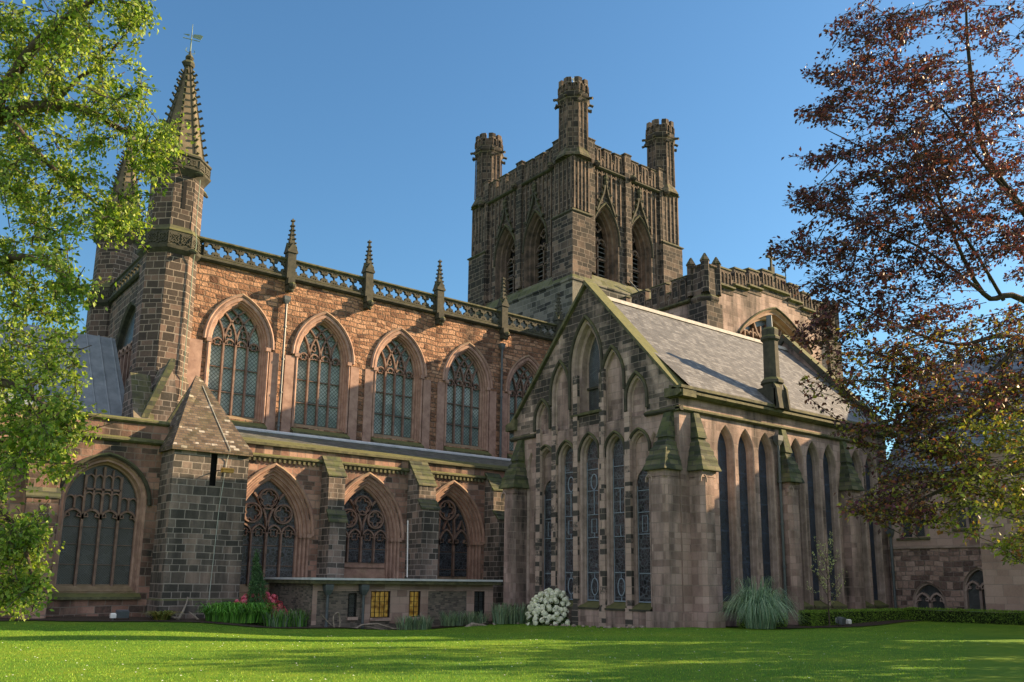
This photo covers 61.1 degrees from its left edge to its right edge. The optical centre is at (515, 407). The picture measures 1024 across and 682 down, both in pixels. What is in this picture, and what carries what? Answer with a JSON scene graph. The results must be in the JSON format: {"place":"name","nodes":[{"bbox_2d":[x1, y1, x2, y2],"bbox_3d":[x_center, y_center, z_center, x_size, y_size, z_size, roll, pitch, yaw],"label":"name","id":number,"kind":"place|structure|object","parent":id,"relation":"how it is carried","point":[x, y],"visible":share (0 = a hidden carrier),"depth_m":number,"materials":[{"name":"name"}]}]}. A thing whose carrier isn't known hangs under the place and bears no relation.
{"place":"outdoors","nodes":[
{"label":"outdoors","id":0,"kind":"place"},
{"bbox_2d":[2,623,969,680],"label":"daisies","id":1,"kind":"object","parent":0,"point":[411,663],"visible":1,"depth_m":18.68,"materials":[{"name":"white plant"}]},
{"bbox_2d":[0,620,1023,681],"bbox_3d":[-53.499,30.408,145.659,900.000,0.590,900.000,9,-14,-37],"label":"lawn","id":2,"kind":"structure","parent":0,"point":[995,653],"depth_m":20.46,"materials":[{"name":"green plant"}]},
{"bbox_2d":[0,320,124,415],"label":"church chapel","id":3,"kind":"structure","parent":2,"relation":"on","point":[104,389],"depth_m":44.05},
{"bbox_2d":[0,0,201,622],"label":"broadleaf tree","id":4,"kind":"object","parent":2,"relation":"on","point":[20,538],"visible":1,"depth_m":9.01,"materials":[{"name":"green plant"}]},
{"bbox_2d":[0,616,491,629],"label":"border soil","id":5,"kind":"structure","parent":2,"relation":"on","point":[99,618],"depth_m":33.36,"materials":[{"name":"brown soil"}]},
{"bbox_2d":[110,613,116,619],"bbox_3d":[-15.146,7.889,32.609,0.200,0.310,0.140,9,-14,-37],"label":"junction box","id":6,"kind":"object","parent":5,"relation":"on","point":[112,615],"visible":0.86,"depth_m":32.57,"materials":[{"name":"grey paint"}]},
{"bbox_2d":[114,610,129,619],"bbox_3d":[-14.927,7.883,32.886,0.527,0.409,0.295,9,-14,-37],"label":"floodlight","id":7,"kind":"object","parent":5,"relation":"on","point":[122,613],"visible":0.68,"depth_m":32.80,"materials":[{"name":"grey paint"}]},
{"bbox_2d":[138,610,182,619],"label":"fern","id":8,"kind":"object","parent":5,"relation":"on","point":[165,615],"visible":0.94,"depth_m":33.35,"materials":[{"name":"green plant"}]},
{"bbox_2d":[171,597,198,619],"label":"bare vine","id":9,"kind":"object","parent":5,"relation":"on","point":[180,615],"visible":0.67,"depth_m":34.23,"materials":[{"name":"wood"}]},
{"bbox_2d":[194,601,282,622],"bbox_3d":[-11.052,8.142,34.487,3.861,0.821,2.304,9,-14,-37],"label":"day lily","id":10,"kind":"object","parent":5,"relation":"on","point":[236,612],"visible":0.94,"depth_m":33.94,"materials":[{"name":"green plant"}]},
{"bbox_2d":[244,548,270,624],"bbox_3d":[-10.479,7.258,35.178,1.073,3.034,1.115,9,-14,-37],"label":"weeping conifer","id":11,"kind":"object","parent":5,"relation":"on","point":[257,579],"visible":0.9,"depth_m":35.08,"materials":[{"name":"green plant"}]},
{"bbox_2d":[231,592,289,624],"bbox_3d":[-10.484,8.281,35.395,2.695,1.529,1.233,9,-14,-37],"label":"azalea bush","id":12,"kind":"object","parent":5,"relation":"on","point":[272,598],"visible":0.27,"depth_m":35.45,"materials":[{"name":"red plant"}]},
{"bbox_2d":[259,608,318,626],"bbox_3d":[-9.141,8.515,35.140,2.940,0.730,1.680,9,-14,-37],"label":"iris clump","id":13,"kind":"object","parent":5,"relation":"on","point":[283,619],"visible":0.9,"depth_m":34.91,"materials":[{"name":"green plant"}]},
{"bbox_2d":[320,612,340,627],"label":"coiled stem","id":14,"kind":"object","parent":5,"relation":"on","point":[333,625],"visible":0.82,"depth_m":35.12,"materials":[{"name":"grey wood"}]},
{"bbox_2d":[354,623,403,629],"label":"fallen branch","id":15,"kind":"object","parent":5,"relation":"on","point":[359,626],"visible":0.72,"depth_m":35.96,"materials":[{"name":"grey wood"}]},
{"bbox_2d":[394,614,436,629],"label":"iris clump","id":16,"kind":"object","parent":5,"relation":"on","point":[409,624],"visible":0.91,"depth_m":36.90,"materials":[{"name":"green plant"}]},
{"bbox_2d":[437,610,489,625],"bbox_3d":[-2.292,9.330,38.501,3.026,0.674,1.418,9,-14,-37],"label":"iris clump","id":17,"kind":"object","parent":5,"relation":"on","point":[454,621],"visible":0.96,"depth_m":38.34,"materials":[{"name":"green plant"}]},
{"bbox_2d":[464,622,495,626],"bbox_3d":[-1.346,9.652,38.263,2.101,0.373,0.298,8,-13,-32],"label":"driftwood","id":18,"kind":"object","parent":5,"relation":"on","point":[474,624],"visible":0.47,"depth_m":37.90,"materials":[{"name":"grey wood"}]},
{"bbox_2d":[488,602,529,623],"bbox_3d":[-0.299,9.266,39.228,2.530,0.995,1.661,9,-14,-37],"label":"iris clump","id":19,"kind":"object","parent":5,"relation":"on","point":[503,616],"visible":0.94,"depth_m":39.00,"materials":[{"name":"green plant"}]},
{"bbox_2d":[0,25,563,618],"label":"church choir","id":20,"kind":"structure","parent":2,"relation":"on","point":[346,431],"depth_m":44.40,"materials":[{"name":"stone"}]},
{"bbox_2d":[48,452,151,599],"bbox_3d":[-16.786,4.757,35.093,3.640,5.882,0.860,9,-14,-37],"label":"window","id":21,"kind":"structure","parent":20,"relation":"in","point":[101,516],"depth_m":35.28,"materials":[{"name":"glass"}]},
{"bbox_2d":[116,302,135,390],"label":"window","id":22,"kind":"structure","parent":20,"relation":"in","point":[124,338],"depth_m":49.81,"materials":[{"name":"stone"}]},
{"bbox_2d":[215,467,234,472],"bbox_3d":[-12.190,2.648,36.317,0.605,0.200,0.725,9,-14,-37],"label":"wall lamp","id":23,"kind":"object","parent":20,"relation":"attached to","point":[226,470],"visible":1,"depth_m":36.12,"materials":[{"name":"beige metal"}]},
{"bbox_2d":[202,293,273,429],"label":"window","id":24,"kind":"structure","parent":20,"relation":"in","point":[238,348],"depth_m":46.21,"materials":[{"name":"glass"}]},
{"bbox_2d":[239,463,314,593],"bbox_3d":[-11.262,5.582,39.478,4.240,6.088,0.800,9,-14,-37],"label":"window","id":25,"kind":"structure","parent":20,"relation":"in","point":[276,523],"depth_m":39.99,"materials":[{"name":"stone"}]},
{"bbox_2d":[290,311,354,439],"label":"window","id":26,"kind":"structure","parent":20,"relation":"in","point":[323,362],"depth_m":49.08,"materials":[{"name":"glass"}]},
{"bbox_2d":[344,472,404,578],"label":"window","id":27,"kind":"structure","parent":20,"relation":"in","point":[372,548],"depth_m":42.98,"materials":[{"name":"stone"}]},
{"bbox_2d":[370,327,426,447],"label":"window","id":28,"kind":"structure","parent":20,"relation":"in","point":[398,375],"depth_m":52.07,"materials":[{"name":"glass"}]},
{"bbox_2d":[436,480,484,579],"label":"window","id":29,"kind":"structure","parent":20,"relation":"in","point":[459,540],"depth_m":46.09,"materials":[{"name":"stone"}]},
{"bbox_2d":[442,342,492,455],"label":"window","id":30,"kind":"structure","parent":20,"relation":"in","point":[467,388],"depth_m":55.13,"materials":[{"name":"glass"}]},
{"bbox_2d":[505,355,539,458],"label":"window","id":31,"kind":"structure","parent":20,"relation":"in","point":[520,376],"depth_m":57.83,"materials":[{"name":"stone"}]},
{"bbox_2d":[263,577,502,629],"bbox_3d":[-5.963,9.126,39.562,9.750,2.590,4.860,9,-14,-37],"label":"brick annex","id":32,"kind":"object","parent":2,"relation":"on","point":[354,602],"visible":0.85,"depth_m":37.34,"materials":[{"name":"brown brick"}]},
{"bbox_2d":[347,593,356,616],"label":"window","id":33,"kind":"structure","parent":32,"relation":"in","point":[352,602],"depth_m":36.44,"materials":[{"name":"black glass"}]},
{"bbox_2d":[370,591,389,617],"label":"window","id":34,"kind":"structure","parent":32,"relation":"in","point":[379,608],"depth_m":37.25,"materials":[{"name":"yellow glass"}]},
{"bbox_2d":[407,521,408,576],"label":"white pole","id":35,"kind":"object","parent":32,"relation":"on","point":[407,548],"visible":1,"depth_m":41.72,"materials":[{"name":"paint"}]},
{"bbox_2d":[409,591,419,616],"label":"window","id":36,"kind":"structure","parent":32,"relation":"in","point":[414,598],"depth_m":38.29,"materials":[{"name":"yellow glass"}]},
{"bbox_2d":[474,591,483,616],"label":"window","id":37,"kind":"structure","parent":32,"relation":"in","point":[478,595],"depth_m":40.41,"materials":[{"name":"black glass"}]},
{"bbox_2d":[525,588,570,625],"bbox_3d":[1.595,8.993,38.678,2.468,1.865,2.335,9,-14,-37],"label":"rhododendron bush","id":38,"kind":"object","parent":2,"relation":"on","point":[548,609],"visible":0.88,"depth_m":37.95,"materials":[{"name":"white plant"}]},
{"bbox_2d":[516,623,644,627],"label":"edging stones","id":39,"kind":"object","parent":2,"relation":"on","point":[574,625],"visible":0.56,"depth_m":35.57,"materials":[{"name":"grey stone"}]},
{"bbox_2d":[498,280,893,627],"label":"chapter house","id":40,"kind":"structure","parent":2,"relation":"on","point":[664,470],"depth_m":38.15,"materials":[{"name":"brown stone"}]},
{"bbox_2d":[536,444,552,591],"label":"window","id":41,"kind":"structure","parent":40,"relation":"in","point":[546,449],"depth_m":40.67,"materials":[{"name":"grey glass"}]},
{"bbox_2d":[556,439,573,607],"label":"window","id":42,"kind":"structure","parent":40,"relation":"in","point":[564,455],"depth_m":39.51,"materials":[{"name":"grey glass"}]},
{"bbox_2d":[568,314,602,417],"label":"window","id":43,"kind":"structure","parent":40,"relation":"in","point":[586,350],"depth_m":40.07,"materials":[{"name":"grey stone"}]},
{"bbox_2d":[577,431,599,609],"bbox_3d":[3.304,4.880,38.016,0.520,7.721,1.420,9,-14,-37],"label":"window","id":44,"kind":"structure","parent":40,"relation":"in","point":[588,449],"depth_m":38.24,"materials":[{"name":"grey glass"}]},
{"bbox_2d":[603,430,626,610],"bbox_3d":[4.305,4.717,36.751,0.520,7.566,1.340,9,-14,-37],"label":"window","id":45,"kind":"structure","parent":40,"relation":"in","point":[613,448],"depth_m":36.95,"materials":[{"name":"grey glass"}]},
{"bbox_2d":[627,427,652,611],"bbox_3d":[5.183,4.533,35.649,0.520,7.514,1.340,9,-14,-37],"label":"window","id":46,"kind":"structure","parent":40,"relation":"in","point":[641,442],"depth_m":35.80,"materials":[{"name":"grey glass"}]},
{"bbox_2d":[718,425,739,609],"bbox_3d":[8.643,4.466,35.765,1.140,7.570,0.540,9,-14,-37],"label":"window","id":47,"kind":"structure","parent":40,"relation":"in","point":[726,453],"depth_m":36.06,"materials":[{"name":"grey glass"}]},
{"bbox_2d":[738,429,759,592],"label":"window","id":48,"kind":"structure","parent":40,"relation":"in","point":[748,512],"depth_m":36.93,"materials":[{"name":"grey glass"}]},
{"bbox_2d":[758,433,781,608],"bbox_3d":[10.780,4.819,37.410,1.140,7.570,0.540,9,-14,-37],"label":"window","id":49,"kind":"structure","parent":40,"relation":"in","point":[765,455],"depth_m":37.76,"materials":[{"name":"grey glass"}]},
{"bbox_2d":[791,438,813,608],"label":"window","id":50,"kind":"structure","parent":40,"relation":"in","point":[797,453],"depth_m":39.03,"materials":[{"name":"grey stone"}]},
{"bbox_2d":[806,441,830,608],"bbox_3d":[13.577,5.282,39.563,1.140,7.570,0.540,9,-14,-37],"label":"window","id":51,"kind":"structure","parent":40,"relation":"in","point":[812,458],"depth_m":39.89,"materials":[{"name":"grey glass"}]},
{"bbox_2d":[823,444,847,607],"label":"window","id":52,"kind":"structure","parent":40,"relation":"in","point":[829,463],"depth_m":40.70,"materials":[{"name":"grey glass"}]},
{"bbox_2d":[851,449,874,607],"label":"window","id":53,"kind":"structure","parent":40,"relation":"in","point":[856,460],"depth_m":41.91,"materials":[{"name":"grey glass"}]},
{"bbox_2d":[865,452,888,607],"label":"window","id":54,"kind":"structure","parent":40,"relation":"in","point":[877,562],"depth_m":42.65,"materials":[{"name":"grey glass"}]},
{"bbox_2d":[618,247,842,378],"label":"church transept","id":55,"kind":"structure","parent":2,"relation":"on","point":[734,299],"depth_m":56.14,"materials":[{"name":"stone"}]},
{"bbox_2d":[467,76,683,334],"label":"church tower","id":56,"kind":"structure","parent":55,"relation":"on","point":[570,211],"depth_m":66.47,"materials":[{"name":"stone"}]},
{"bbox_2d":[493,198,515,299],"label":"window","id":57,"kind":"structure","parent":56,"relation":"in","point":[506,242],"depth_m":69.47,"materials":[{"name":"stone"}]},
{"bbox_2d":[522,182,547,287],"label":"window","id":58,"kind":"structure","parent":56,"relation":"in","point":[535,229],"depth_m":66.57,"materials":[{"name":"stone"}]},
{"bbox_2d":[592,175,620,282],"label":"window","id":59,"kind":"structure","parent":56,"relation":"in","point":[605,216],"depth_m":65.17,"materials":[{"name":"stone"}]},
{"bbox_2d":[627,188,653,290],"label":"window","id":60,"kind":"structure","parent":56,"relation":"in","point":[641,236],"depth_m":67.37,"materials":[{"name":"stone"}]},
{"bbox_2d":[738,307,812,354],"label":"window","id":61,"kind":"structure","parent":55,"relation":"in","point":[753,327],"depth_m":57.96,"materials":[{"name":"stone"}]},
{"bbox_2d":[725,620,921,628],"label":"flower bed soil","id":62,"kind":"structure","parent":2,"relation":"on","point":[856,624],"depth_m":35.88,"materials":[{"name":"brown soil"}]},
{"bbox_2d":[712,576,807,628],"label":"pampas grass","id":63,"kind":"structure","parent":62,"relation":"on","point":[761,608],"depth_m":32.49,"materials":[{"name":"green plant"}]},
{"bbox_2d":[737,612,787,628],"bbox_3d":[9.572,8.282,33.619,2.531,0.762,0.803,9,-14,-37],"label":"box hedge","id":64,"kind":"object","parent":62,"relation":"on","point":[742,625],"visible":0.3,"depth_m":33.74,"materials":[{"name":"green plant"}]},
{"bbox_2d":[805,532,846,625],"bbox_3d":[12.944,7.085,35.790,1.952,3.917,1.529,9,-14,-37],"label":"sapling","id":65,"kind":"object","parent":62,"relation":"on","point":[828,572],"visible":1,"depth_m":35.83,"materials":[{"name":"green plant"}]},
{"bbox_2d":[836,617,845,625],"bbox_3d":[13.211,8.720,35.256,0.295,0.409,0.526,-9,-15,40],"label":"floodlight","id":66,"kind":"object","parent":62,"relation":"on","point":[841,620],"visible":0.86,"depth_m":35.12,"materials":[{"name":"grey paint"}]},
{"bbox_2d":[846,619,851,625],"bbox_3d":[13.627,8.833,35.531,0.200,0.310,0.140,9,-14,-37],"label":"junction box","id":67,"kind":"object","parent":62,"relation":"on","point":[848,621],"visible":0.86,"depth_m":35.50,"materials":[{"name":"grey paint"}]},
{"bbox_2d":[797,607,909,625],"bbox_3d":[14.835,9.093,37.678,8.032,0.780,0.801,9,-14,-37],"label":"box hedge","id":68,"kind":"object","parent":62,"relation":"on","point":[815,617],"visible":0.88,"depth_m":36.97,"materials":[{"name":"green plant"}]},
{"bbox_2d":[759,0,1023,565],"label":"copper beech","id":69,"kind":"object","parent":2,"relation":"on","point":[993,401],"visible":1,"depth_m":10.92,"materials":[{"name":"red plant"}]},
{"bbox_2d":[879,349,1023,611],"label":"monastery range","id":70,"kind":"structure","parent":2,"relation":"on","point":[935,569],"depth_m":41.12,"materials":[{"name":"brown stone"}]},
{"bbox_2d":[896,504,929,539],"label":"window","id":71,"kind":"structure","parent":70,"relation":"in","point":[922,532],"depth_m":41.86,"materials":[{"name":"grey glass"}]},
{"bbox_2d":[913,582,945,610],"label":"window","id":72,"kind":"structure","parent":70,"relation":"in","point":[927,594],"depth_m":41.09,"materials":[{"name":"grey stone"}]},
{"bbox_2d":[952,498,977,530],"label":"window","id":73,"kind":"structure","parent":70,"relation":"in","point":[968,520],"depth_m":40.04,"materials":[{"name":"grey glass"}]},
{"bbox_2d":[963,567,985,611],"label":"window","id":74,"kind":"structure","parent":70,"relation":"in","point":[973,584],"depth_m":39.52,"materials":[{"name":"grey glass"}]},
{"bbox_2d":[904,606,1023,624],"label":"box hedge","id":75,"kind":"object","parent":2,"relation":"on","point":[1000,616],"visible":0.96,"depth_m":37.39,"materials":[{"name":"green plant"}]},
{"bbox_2d":[965,360,1023,612],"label":"stone house","id":76,"kind":"structure","parent":2,"relation":"on","point":[1003,587],"depth_m":37.51,"materials":[{"name":"brown stone"}]},
{"bbox_2d":[0,0,1023,458],"label":"sky","id":77,"kind":"structure","parent":0,"point":[353,122],"materials":[{"name":"blue"}]}
]}

